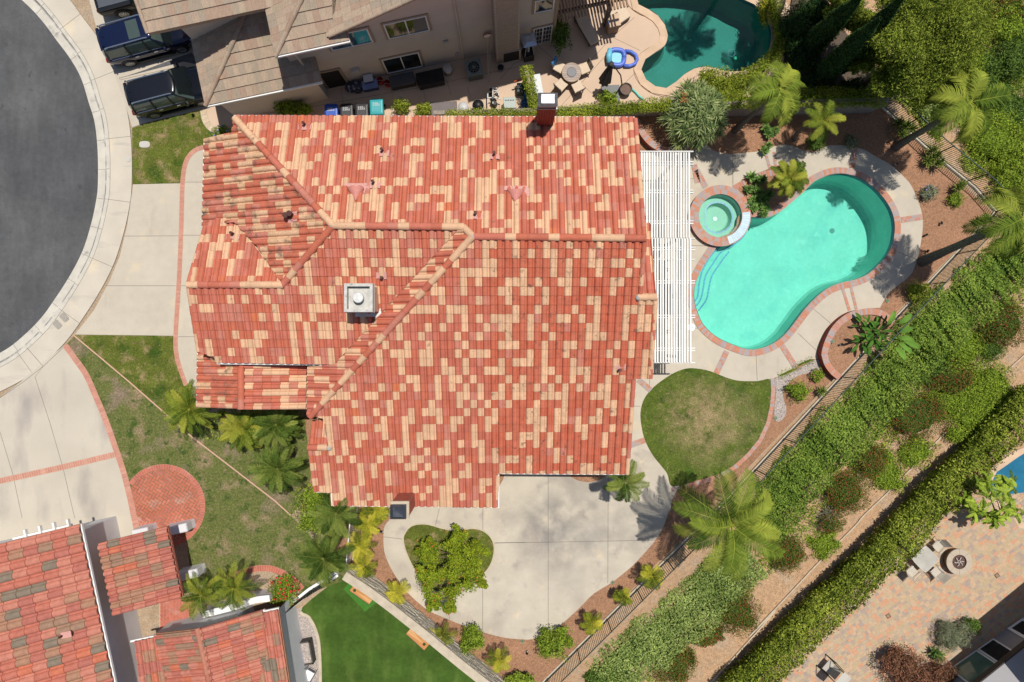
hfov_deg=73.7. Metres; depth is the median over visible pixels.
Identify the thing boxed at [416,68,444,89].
covered grill
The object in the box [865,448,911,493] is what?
spreading shrub
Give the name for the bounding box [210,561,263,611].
bushy palm
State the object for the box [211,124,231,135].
agapanthus
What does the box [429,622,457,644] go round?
yellow palm
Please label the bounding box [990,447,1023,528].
swimming pool
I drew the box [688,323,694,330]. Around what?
skimmer lid
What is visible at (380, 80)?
bucket
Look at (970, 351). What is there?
spreading shrub
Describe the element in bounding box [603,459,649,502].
queen palm
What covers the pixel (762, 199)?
succulent
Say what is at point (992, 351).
ball bush
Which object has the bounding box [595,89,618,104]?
garden shrub
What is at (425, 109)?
garden shrub
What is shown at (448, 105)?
rubber mat
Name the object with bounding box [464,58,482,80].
air conditioner
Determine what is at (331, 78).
door
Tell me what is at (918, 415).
red tipped bush
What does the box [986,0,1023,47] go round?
green bush
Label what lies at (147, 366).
greener lawn
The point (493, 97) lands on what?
pool pump
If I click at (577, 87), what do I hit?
patio chair
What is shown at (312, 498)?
lime shrub
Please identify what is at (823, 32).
cypress
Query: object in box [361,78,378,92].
cooler box
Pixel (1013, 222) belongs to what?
queen palm
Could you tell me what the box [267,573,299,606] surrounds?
rose bush
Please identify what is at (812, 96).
ivy hedge
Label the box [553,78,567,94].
patio chair
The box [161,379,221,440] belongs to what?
bushy palm
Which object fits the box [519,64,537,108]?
vine hedge
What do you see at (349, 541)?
white fence
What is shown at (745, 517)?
queen palm
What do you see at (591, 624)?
yellow palm
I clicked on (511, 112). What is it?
ivy hedge
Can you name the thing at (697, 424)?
lawn
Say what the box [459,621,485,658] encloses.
leafy shrub
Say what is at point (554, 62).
towel
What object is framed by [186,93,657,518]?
tile roof house
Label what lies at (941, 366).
spreading shrub
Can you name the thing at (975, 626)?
shade shrub
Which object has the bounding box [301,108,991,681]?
mulch bed
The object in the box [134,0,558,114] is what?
tan siding house
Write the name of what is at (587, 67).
patio chair
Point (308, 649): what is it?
planter box
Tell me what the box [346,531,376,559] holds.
yellow palm
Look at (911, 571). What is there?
sling chair
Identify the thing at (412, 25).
window
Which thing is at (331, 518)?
bushy palm
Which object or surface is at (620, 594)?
yellow palm
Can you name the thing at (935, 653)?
shrub
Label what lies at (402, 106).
garden shrub
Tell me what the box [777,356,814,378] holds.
ground cover
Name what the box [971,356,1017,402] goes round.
spreading shrub
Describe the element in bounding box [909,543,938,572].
glass table
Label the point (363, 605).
turf mat
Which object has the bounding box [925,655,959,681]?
copper shrub
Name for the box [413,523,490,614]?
flowering tree
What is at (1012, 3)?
green bush
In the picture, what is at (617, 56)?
pool float
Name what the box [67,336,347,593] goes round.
front lawn
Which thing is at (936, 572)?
sling chair
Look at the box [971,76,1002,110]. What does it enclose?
green bush
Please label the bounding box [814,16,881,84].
cypress
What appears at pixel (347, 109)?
wheelie bin
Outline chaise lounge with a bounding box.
[574,9,600,46]
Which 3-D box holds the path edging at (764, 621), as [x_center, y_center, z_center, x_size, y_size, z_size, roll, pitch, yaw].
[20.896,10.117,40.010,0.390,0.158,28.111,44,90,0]
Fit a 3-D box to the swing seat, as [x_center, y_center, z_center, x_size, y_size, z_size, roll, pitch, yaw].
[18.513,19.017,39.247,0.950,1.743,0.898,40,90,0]
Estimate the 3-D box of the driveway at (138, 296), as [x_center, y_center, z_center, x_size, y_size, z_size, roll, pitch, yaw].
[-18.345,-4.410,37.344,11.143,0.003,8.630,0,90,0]
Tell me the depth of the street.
37.51 m
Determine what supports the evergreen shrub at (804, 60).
on the shady bed at (841, 37)
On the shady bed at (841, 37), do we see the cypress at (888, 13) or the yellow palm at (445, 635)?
the cypress at (888, 13)
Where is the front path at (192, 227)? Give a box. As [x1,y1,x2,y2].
[178,149,203,385]
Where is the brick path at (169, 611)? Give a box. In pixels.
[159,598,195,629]
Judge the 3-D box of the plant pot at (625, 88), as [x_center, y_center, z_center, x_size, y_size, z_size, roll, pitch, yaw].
[6.175,-13.647,37.124,0.660,0.450,0.653,0,90,0]
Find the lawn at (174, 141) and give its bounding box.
[132,110,216,183]
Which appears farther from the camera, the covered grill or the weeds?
the weeds
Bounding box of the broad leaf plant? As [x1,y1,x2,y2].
[850,311,919,359]
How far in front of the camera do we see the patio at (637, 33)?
37.35 m
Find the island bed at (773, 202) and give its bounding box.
[738,165,807,210]
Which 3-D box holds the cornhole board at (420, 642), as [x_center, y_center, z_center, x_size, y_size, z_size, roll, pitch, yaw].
[-5.124,16.221,37.239,1.322,0.200,0.520,40,90,0]
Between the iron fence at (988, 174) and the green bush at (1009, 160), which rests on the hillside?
the green bush at (1009, 160)
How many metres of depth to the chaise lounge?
36.91 m
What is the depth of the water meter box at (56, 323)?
37.33 m
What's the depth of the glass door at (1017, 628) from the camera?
39.65 m
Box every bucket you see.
[377,77,383,84]
[384,80,389,87]
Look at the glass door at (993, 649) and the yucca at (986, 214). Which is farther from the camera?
the glass door at (993, 649)
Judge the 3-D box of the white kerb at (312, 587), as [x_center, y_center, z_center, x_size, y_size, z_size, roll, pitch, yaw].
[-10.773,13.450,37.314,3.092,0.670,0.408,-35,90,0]
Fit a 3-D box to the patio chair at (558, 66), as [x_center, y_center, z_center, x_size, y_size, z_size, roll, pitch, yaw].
[2.512,-14.816,36.872,0.660,0.955,0.550,30,90,0]
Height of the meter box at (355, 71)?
0.420 m
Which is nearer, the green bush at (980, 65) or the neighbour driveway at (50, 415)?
the neighbour driveway at (50, 415)
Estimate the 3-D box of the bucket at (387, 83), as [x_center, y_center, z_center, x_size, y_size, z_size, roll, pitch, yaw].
[-6.775,-13.994,37.160,0.343,0.378,0.325,0,90,0]
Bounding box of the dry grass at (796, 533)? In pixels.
[568,242,1023,678]
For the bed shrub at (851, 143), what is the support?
on the mulch bed at (875, 132)
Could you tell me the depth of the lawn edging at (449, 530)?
37.33 m
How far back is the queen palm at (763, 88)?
31.64 m
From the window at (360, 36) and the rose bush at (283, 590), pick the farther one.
the rose bush at (283, 590)
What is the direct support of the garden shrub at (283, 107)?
on the patio at (637, 33)
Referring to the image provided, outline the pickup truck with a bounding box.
[94,0,135,17]
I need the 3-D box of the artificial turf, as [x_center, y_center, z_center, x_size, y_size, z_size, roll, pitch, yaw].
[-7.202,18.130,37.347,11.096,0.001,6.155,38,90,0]
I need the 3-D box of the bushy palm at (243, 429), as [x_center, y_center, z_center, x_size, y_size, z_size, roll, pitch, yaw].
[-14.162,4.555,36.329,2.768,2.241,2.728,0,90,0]
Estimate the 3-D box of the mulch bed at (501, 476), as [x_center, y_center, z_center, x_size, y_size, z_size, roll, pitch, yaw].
[-0.607,7.405,37.335,0.524,0.001,1.667,0,90,0]
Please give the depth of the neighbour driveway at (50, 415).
37.34 m
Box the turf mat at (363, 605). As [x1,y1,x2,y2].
[344,584,375,610]
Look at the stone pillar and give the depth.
36.38 m
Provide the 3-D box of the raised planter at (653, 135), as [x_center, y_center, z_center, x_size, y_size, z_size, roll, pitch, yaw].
[8.621,-11.460,37.109,4.249,0.520,2.663,0,90,0]
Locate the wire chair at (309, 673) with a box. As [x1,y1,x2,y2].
[305,665,317,681]
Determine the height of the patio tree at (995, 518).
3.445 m
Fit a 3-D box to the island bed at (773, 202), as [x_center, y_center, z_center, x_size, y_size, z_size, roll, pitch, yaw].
[14.306,-8.253,37.329,4.001,0.001,2.418,-20,90,0]
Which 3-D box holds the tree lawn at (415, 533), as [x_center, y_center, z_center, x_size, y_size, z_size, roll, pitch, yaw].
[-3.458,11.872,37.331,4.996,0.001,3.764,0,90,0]
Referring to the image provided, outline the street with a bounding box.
[0,0,97,352]
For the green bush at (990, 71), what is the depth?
39.28 m
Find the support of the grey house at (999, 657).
on the hillside
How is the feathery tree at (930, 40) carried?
on the shady bed at (841, 37)
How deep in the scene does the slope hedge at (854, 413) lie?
37.71 m
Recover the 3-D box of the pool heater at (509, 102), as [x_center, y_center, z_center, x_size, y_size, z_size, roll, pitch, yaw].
[-0.122,-12.777,36.941,0.660,0.766,0.600,-2,90,0]
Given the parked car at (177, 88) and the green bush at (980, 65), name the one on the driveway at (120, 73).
the parked car at (177, 88)
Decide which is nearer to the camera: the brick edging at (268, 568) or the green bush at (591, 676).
the brick edging at (268, 568)
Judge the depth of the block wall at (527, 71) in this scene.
35.65 m
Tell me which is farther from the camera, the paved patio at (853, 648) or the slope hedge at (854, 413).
the paved patio at (853, 648)
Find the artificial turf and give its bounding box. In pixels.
[301,580,474,681]
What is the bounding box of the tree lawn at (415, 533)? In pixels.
[404,524,493,591]
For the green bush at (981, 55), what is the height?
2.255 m
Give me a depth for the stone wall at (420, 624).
35.81 m
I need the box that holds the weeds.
[624,0,1023,681]
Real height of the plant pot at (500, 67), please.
0.300 m
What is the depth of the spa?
37.06 m
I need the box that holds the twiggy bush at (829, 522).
[812,501,846,535]
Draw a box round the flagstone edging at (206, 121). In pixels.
[200,110,216,132]
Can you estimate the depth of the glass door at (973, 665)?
39.17 m
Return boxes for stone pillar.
[605,13,620,34]
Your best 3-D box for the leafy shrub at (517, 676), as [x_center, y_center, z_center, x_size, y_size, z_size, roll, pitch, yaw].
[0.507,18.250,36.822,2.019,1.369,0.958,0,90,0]
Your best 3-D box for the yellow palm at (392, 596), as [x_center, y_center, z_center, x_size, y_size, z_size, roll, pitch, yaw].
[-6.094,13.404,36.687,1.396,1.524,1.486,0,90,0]
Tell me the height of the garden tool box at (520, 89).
0.730 m
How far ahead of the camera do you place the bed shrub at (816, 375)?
36.97 m
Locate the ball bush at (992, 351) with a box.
[979,339,1008,361]
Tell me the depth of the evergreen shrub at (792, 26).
36.16 m
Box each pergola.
[558,0,628,26]
[640,151,694,362]
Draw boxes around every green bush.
[582,664,626,681]
[687,623,725,647]
[918,103,950,132]
[952,49,990,76]
[959,106,1023,173]
[971,45,987,64]
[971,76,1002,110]
[981,45,1002,80]
[981,79,1023,130]
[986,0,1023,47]
[987,0,1023,25]
[990,159,1023,199]
[991,30,1023,86]
[991,146,1023,182]
[999,122,1023,158]
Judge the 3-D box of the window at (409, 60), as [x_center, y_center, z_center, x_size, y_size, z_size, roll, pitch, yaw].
[-5.793,-14.730,36.139,2.184,2.011,0.100,-12,90,0]
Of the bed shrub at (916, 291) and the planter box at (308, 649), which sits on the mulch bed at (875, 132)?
the bed shrub at (916, 291)
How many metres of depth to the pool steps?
37.87 m
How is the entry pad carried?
on the patio at (637, 33)
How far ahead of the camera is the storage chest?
36.73 m
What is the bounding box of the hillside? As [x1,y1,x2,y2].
[548,0,1023,681]
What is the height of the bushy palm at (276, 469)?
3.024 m
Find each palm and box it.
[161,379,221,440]
[179,572,224,620]
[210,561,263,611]
[218,409,264,451]
[247,441,308,494]
[251,409,301,449]
[295,525,355,587]
[308,493,362,538]
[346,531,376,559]
[349,551,376,578]
[353,511,383,540]
[359,507,389,524]
[385,579,410,604]
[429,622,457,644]
[484,647,512,672]
[580,611,602,635]
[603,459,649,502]
[612,587,632,606]
[636,563,664,590]
[672,466,785,581]
[731,60,806,133]
[767,159,808,198]
[792,99,845,142]
[891,67,1013,150]
[917,171,1023,266]
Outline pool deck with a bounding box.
[632,144,922,510]
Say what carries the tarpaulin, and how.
on the patio at (637, 33)
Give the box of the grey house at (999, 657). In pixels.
[950,617,1023,681]
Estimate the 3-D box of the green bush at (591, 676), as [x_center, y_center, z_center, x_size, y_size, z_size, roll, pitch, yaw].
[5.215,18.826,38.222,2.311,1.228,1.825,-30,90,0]
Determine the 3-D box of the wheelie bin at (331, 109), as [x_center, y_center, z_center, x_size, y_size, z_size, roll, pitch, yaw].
[-9.615,-12.191,36.808,0.720,1.081,0.859,-2,90,0]
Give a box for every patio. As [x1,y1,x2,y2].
[175,0,789,130]
[777,493,1023,681]
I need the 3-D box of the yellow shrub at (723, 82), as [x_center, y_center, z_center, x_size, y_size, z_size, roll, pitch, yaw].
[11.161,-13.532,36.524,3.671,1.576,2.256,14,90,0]
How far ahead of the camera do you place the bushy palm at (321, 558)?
34.09 m
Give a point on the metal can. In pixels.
(447, 68)
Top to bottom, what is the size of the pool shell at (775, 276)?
2.190 m
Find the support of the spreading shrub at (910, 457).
on the hillside
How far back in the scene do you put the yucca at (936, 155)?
36.79 m
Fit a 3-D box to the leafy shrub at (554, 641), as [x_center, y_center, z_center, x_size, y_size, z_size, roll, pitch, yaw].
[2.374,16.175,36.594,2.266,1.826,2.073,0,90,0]
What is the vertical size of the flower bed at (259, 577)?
0.001 m
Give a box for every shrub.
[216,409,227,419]
[272,99,298,114]
[289,100,313,114]
[289,483,338,538]
[389,98,411,114]
[412,101,431,115]
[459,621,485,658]
[504,671,535,681]
[536,624,576,662]
[550,14,572,56]
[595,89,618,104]
[691,65,752,96]
[755,0,772,28]
[777,0,819,57]
[782,378,815,403]
[784,35,825,76]
[790,0,835,26]
[800,64,839,94]
[805,131,826,151]
[805,529,843,560]
[810,367,825,382]
[835,75,871,95]
[840,133,859,149]
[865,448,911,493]
[877,642,930,681]
[895,433,941,469]
[901,277,930,306]
[907,335,960,385]
[918,184,939,202]
[920,379,993,423]
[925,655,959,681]
[926,646,946,664]
[931,618,975,652]
[935,325,998,374]
[942,362,1006,446]
[946,190,967,209]
[963,616,982,635]
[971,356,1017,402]
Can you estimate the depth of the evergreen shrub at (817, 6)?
35.81 m
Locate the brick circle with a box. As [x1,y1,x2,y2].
[129,464,204,545]
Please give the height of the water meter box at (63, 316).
0.056 m
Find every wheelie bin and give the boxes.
[324,104,339,114]
[340,103,354,114]
[355,103,369,115]
[370,99,385,115]
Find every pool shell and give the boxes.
[638,0,770,87]
[694,174,893,348]
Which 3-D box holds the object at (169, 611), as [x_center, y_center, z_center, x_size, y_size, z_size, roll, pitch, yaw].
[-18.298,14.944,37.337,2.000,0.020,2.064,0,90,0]
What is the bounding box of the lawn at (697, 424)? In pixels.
[640,368,770,485]
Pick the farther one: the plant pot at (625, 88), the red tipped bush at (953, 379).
the red tipped bush at (953, 379)
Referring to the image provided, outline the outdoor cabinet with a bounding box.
[502,42,521,61]
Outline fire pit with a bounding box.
[943,548,971,574]
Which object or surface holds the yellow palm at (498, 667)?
on the mulch bed at (875, 132)
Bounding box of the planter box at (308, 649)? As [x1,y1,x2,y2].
[300,637,315,665]
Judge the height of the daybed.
0.480 m
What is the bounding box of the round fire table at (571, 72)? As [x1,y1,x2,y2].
[562,62,580,83]
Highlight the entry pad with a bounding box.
[207,107,221,131]
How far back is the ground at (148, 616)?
37.38 m
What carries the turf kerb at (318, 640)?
on the gravel strip at (307, 629)
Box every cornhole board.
[350,587,371,603]
[406,629,428,649]
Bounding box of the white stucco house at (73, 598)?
[0,516,311,681]
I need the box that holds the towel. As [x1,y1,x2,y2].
[551,56,556,67]
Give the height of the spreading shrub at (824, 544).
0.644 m
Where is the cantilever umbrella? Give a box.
[599,61,622,102]
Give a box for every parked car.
[95,14,191,66]
[123,63,203,118]
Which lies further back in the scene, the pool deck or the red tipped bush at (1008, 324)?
the red tipped bush at (1008, 324)
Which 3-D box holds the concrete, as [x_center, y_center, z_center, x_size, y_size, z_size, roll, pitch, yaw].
[0.847,10.619,37.339,15.758,0.003,11.428,0,90,0]
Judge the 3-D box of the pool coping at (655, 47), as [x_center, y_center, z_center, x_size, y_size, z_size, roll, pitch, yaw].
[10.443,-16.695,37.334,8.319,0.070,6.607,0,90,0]
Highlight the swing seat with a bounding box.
[816,654,850,681]
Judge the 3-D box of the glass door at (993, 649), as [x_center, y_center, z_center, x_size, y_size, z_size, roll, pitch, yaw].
[27.784,17.785,39.049,1.135,2.000,0.080,-35,90,0]
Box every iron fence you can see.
[545,211,1013,681]
[872,85,1014,211]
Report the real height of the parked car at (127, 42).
1.850 m
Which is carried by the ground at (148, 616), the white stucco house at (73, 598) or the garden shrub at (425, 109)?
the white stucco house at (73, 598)
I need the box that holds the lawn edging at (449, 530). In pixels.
[402,523,494,592]
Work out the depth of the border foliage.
37.16 m
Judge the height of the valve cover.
0.056 m
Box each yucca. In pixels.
[817,384,828,396]
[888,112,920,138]
[919,140,946,170]
[951,178,966,195]
[978,211,992,223]
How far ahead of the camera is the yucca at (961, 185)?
36.81 m
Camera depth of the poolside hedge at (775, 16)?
36.74 m
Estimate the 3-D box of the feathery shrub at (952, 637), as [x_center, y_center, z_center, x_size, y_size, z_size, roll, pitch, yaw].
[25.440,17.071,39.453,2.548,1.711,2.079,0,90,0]
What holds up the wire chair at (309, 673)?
on the gravel strip at (307, 629)
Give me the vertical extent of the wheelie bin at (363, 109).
1.081 m
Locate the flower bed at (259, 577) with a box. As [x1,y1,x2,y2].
[191,571,299,608]
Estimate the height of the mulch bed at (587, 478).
0.001 m
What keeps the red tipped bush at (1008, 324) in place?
on the hillside
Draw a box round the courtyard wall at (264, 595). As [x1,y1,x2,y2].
[203,588,274,617]
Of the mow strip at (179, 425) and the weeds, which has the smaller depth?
the mow strip at (179, 425)
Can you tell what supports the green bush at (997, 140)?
on the hillside
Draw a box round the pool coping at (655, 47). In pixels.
[628,0,774,95]
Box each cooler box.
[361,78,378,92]
[363,73,373,83]
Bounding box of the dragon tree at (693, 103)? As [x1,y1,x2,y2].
[655,77,730,153]
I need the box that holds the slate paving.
[125,52,195,76]
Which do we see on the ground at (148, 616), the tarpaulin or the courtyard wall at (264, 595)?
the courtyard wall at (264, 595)
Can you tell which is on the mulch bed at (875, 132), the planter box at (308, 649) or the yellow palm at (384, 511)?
the yellow palm at (384, 511)
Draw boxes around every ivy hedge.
[445,106,536,115]
[556,96,672,116]
[719,84,888,110]
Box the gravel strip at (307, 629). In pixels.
[297,607,318,681]
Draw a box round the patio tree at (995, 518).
[954,470,1023,528]
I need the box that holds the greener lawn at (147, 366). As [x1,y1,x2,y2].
[75,335,193,415]
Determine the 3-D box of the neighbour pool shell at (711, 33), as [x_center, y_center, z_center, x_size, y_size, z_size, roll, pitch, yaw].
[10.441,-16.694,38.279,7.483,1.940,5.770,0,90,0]
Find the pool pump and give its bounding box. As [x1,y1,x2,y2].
[487,87,500,107]
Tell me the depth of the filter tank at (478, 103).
36.52 m
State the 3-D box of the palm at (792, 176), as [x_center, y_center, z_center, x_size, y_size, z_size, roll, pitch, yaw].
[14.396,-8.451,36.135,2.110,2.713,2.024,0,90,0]
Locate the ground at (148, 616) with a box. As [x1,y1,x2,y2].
[0,0,992,636]
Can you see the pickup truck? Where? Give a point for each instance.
(119, 8)
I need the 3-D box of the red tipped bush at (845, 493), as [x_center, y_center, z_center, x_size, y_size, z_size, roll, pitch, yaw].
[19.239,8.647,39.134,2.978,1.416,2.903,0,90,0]
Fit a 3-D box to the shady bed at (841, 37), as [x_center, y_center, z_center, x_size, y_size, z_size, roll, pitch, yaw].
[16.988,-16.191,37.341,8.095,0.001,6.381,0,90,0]
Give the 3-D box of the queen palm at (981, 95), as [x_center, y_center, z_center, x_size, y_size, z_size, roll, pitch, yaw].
[21.091,-10.888,33.978,3.636,6.999,3.319,0,90,0]
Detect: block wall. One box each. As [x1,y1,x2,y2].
[433,97,889,116]
[524,67,533,106]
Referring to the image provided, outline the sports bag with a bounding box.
[345,80,362,93]
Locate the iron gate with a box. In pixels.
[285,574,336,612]
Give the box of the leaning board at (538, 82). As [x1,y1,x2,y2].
[532,74,542,94]
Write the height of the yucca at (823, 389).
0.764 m
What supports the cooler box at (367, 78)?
on the cooler box at (373, 86)
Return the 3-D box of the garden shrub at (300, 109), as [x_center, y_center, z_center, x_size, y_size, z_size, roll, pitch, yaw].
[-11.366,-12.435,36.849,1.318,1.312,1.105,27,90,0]
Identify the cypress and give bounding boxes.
[804,0,861,54]
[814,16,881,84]
[840,0,903,73]
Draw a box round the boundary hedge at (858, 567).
[718,383,1023,681]
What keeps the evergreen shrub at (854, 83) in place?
on the shady bed at (841, 37)
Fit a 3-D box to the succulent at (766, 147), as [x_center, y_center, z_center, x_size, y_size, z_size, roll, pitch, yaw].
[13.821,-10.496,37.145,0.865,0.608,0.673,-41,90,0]
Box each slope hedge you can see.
[585,540,767,681]
[745,230,1023,545]
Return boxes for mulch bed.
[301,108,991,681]
[499,474,504,485]
[569,475,604,481]
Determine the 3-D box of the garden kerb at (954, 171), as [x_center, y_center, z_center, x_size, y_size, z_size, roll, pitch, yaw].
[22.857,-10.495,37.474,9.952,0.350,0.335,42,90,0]
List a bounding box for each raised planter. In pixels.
[635,115,706,154]
[817,308,894,379]
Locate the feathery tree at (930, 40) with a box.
[821,0,999,114]
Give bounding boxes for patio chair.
[551,56,564,76]
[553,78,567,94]
[571,80,585,95]
[579,58,593,77]
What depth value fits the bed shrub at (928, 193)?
36.94 m
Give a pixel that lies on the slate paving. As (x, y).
(189, 57)
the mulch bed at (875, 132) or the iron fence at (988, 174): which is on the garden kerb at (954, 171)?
the iron fence at (988, 174)
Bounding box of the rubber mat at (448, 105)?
[430,101,456,115]
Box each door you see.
[320,67,347,88]
[952,650,995,681]
[978,638,1011,661]
[1007,618,1023,638]
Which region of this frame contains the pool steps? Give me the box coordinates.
[694,233,745,310]
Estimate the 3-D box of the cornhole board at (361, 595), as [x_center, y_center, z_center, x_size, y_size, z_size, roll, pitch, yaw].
[-8.219,13.842,37.239,1.306,0.200,0.372,37,90,0]
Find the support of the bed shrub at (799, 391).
on the mulch bed at (875, 132)
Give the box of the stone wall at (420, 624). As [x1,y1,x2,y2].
[342,563,506,681]
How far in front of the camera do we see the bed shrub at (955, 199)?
36.99 m
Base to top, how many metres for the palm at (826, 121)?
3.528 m
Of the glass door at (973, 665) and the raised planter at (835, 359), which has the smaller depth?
the raised planter at (835, 359)
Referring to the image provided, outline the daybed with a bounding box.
[603,4,629,26]
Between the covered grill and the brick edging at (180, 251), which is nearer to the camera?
the covered grill
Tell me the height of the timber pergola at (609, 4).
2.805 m
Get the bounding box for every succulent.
[743,170,775,219]
[760,123,780,139]
[760,141,772,155]
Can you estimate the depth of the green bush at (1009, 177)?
37.39 m
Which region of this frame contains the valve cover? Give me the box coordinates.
[139,141,149,147]
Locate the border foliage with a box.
[203,412,305,439]
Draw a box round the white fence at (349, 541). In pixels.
[345,506,357,567]
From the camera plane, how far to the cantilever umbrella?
35.88 m
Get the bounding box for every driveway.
[0,346,132,540]
[76,183,179,335]
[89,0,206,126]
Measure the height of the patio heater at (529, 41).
2.210 m
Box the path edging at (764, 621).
[710,354,1023,681]
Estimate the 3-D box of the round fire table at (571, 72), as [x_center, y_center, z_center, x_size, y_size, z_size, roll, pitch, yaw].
[3.196,-14.418,36.967,1.066,0.765,1.066,0,90,0]
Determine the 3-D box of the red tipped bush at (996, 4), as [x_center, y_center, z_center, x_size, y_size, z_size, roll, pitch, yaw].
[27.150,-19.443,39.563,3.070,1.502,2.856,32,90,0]
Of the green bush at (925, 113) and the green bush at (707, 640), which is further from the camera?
the green bush at (707, 640)
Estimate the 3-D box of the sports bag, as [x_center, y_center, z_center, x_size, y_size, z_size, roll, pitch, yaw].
[-8.559,-13.825,37.127,1.033,0.629,0.676,0,90,0]
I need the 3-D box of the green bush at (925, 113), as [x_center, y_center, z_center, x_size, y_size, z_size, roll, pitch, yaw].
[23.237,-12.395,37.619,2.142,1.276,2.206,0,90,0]
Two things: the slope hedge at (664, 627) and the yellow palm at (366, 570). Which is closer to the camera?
the yellow palm at (366, 570)
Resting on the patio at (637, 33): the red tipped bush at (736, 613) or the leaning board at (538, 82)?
the leaning board at (538, 82)
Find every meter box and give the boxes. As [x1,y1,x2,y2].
[52,319,61,328]
[59,312,68,321]
[350,67,360,74]
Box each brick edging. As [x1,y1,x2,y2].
[0,344,138,528]
[173,145,202,385]
[230,565,303,590]
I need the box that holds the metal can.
[442,63,452,75]
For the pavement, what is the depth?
37.35 m
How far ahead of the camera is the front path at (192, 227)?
37.34 m
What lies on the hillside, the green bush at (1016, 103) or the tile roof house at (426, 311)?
the green bush at (1016, 103)
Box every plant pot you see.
[497,64,503,71]
[620,82,631,95]
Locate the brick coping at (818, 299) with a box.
[631,147,922,490]
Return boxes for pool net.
[483,33,491,81]
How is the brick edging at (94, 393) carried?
on the neighbour driveway at (50, 415)
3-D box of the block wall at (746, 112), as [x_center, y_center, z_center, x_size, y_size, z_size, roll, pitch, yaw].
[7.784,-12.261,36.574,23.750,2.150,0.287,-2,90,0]
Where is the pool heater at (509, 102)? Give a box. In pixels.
[503,97,515,108]
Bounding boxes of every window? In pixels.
[328,26,375,51]
[379,50,424,74]
[380,13,431,39]
[531,23,552,44]
[532,0,556,14]
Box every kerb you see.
[0,0,109,366]
[292,572,338,606]
[299,611,321,681]
[542,210,997,681]
[880,107,994,210]
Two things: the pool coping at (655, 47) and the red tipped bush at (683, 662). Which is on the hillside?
the red tipped bush at (683, 662)
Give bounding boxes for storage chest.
[389,71,415,90]
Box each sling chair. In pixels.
[903,563,920,583]
[927,537,951,553]
[929,564,951,584]
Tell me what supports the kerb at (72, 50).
on the street
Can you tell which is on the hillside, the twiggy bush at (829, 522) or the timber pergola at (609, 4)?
the twiggy bush at (829, 522)
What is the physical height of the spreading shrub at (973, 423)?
1.125 m
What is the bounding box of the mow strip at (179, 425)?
[73,335,290,514]
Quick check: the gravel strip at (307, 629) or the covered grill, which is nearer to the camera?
the covered grill
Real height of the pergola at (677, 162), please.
3.289 m
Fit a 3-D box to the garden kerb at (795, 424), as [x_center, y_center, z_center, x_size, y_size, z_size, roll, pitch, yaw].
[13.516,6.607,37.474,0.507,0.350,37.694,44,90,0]
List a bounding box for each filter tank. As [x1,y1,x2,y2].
[458,101,468,109]
[472,99,483,109]
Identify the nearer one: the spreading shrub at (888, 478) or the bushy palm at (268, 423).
the bushy palm at (268, 423)
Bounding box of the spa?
[690,185,750,246]
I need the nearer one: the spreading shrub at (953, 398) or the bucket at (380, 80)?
the bucket at (380, 80)
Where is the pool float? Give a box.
[606,47,638,67]
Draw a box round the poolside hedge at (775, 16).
[727,0,788,81]
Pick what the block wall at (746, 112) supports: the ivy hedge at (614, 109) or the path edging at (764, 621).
the ivy hedge at (614, 109)
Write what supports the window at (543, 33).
in the tan siding house at (255, 57)
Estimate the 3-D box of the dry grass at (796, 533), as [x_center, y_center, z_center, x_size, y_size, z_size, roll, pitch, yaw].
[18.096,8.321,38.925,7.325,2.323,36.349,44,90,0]
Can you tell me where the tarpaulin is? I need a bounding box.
[520,92,528,107]
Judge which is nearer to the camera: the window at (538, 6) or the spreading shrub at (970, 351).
the window at (538, 6)
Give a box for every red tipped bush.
[650,638,699,681]
[706,586,765,638]
[770,534,809,577]
[824,468,872,516]
[852,441,889,480]
[881,386,948,449]
[923,357,974,395]
[973,297,1023,349]
[981,0,1006,16]
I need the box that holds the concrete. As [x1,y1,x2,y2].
[383,446,671,639]
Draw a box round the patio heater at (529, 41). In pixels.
[521,32,536,62]
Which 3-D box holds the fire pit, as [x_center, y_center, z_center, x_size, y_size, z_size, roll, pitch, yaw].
[25.979,12.828,39.874,1.500,0.530,1.500,0,90,0]
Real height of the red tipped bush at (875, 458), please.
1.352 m
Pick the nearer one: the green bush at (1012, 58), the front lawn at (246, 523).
the front lawn at (246, 523)
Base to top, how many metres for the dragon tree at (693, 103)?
2.919 m
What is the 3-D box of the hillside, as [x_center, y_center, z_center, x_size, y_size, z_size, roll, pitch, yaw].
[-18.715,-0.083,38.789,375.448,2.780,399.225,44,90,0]
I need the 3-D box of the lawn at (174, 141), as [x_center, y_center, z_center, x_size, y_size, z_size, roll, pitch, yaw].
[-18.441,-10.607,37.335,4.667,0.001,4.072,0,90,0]
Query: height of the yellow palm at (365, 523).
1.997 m
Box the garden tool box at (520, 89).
[514,80,523,95]
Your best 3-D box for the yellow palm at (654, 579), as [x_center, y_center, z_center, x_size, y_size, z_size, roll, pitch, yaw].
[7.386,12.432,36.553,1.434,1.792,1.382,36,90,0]
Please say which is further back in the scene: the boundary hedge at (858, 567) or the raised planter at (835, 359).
the boundary hedge at (858, 567)
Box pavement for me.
[0,0,131,391]
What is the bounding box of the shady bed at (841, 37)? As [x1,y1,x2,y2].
[768,0,895,102]

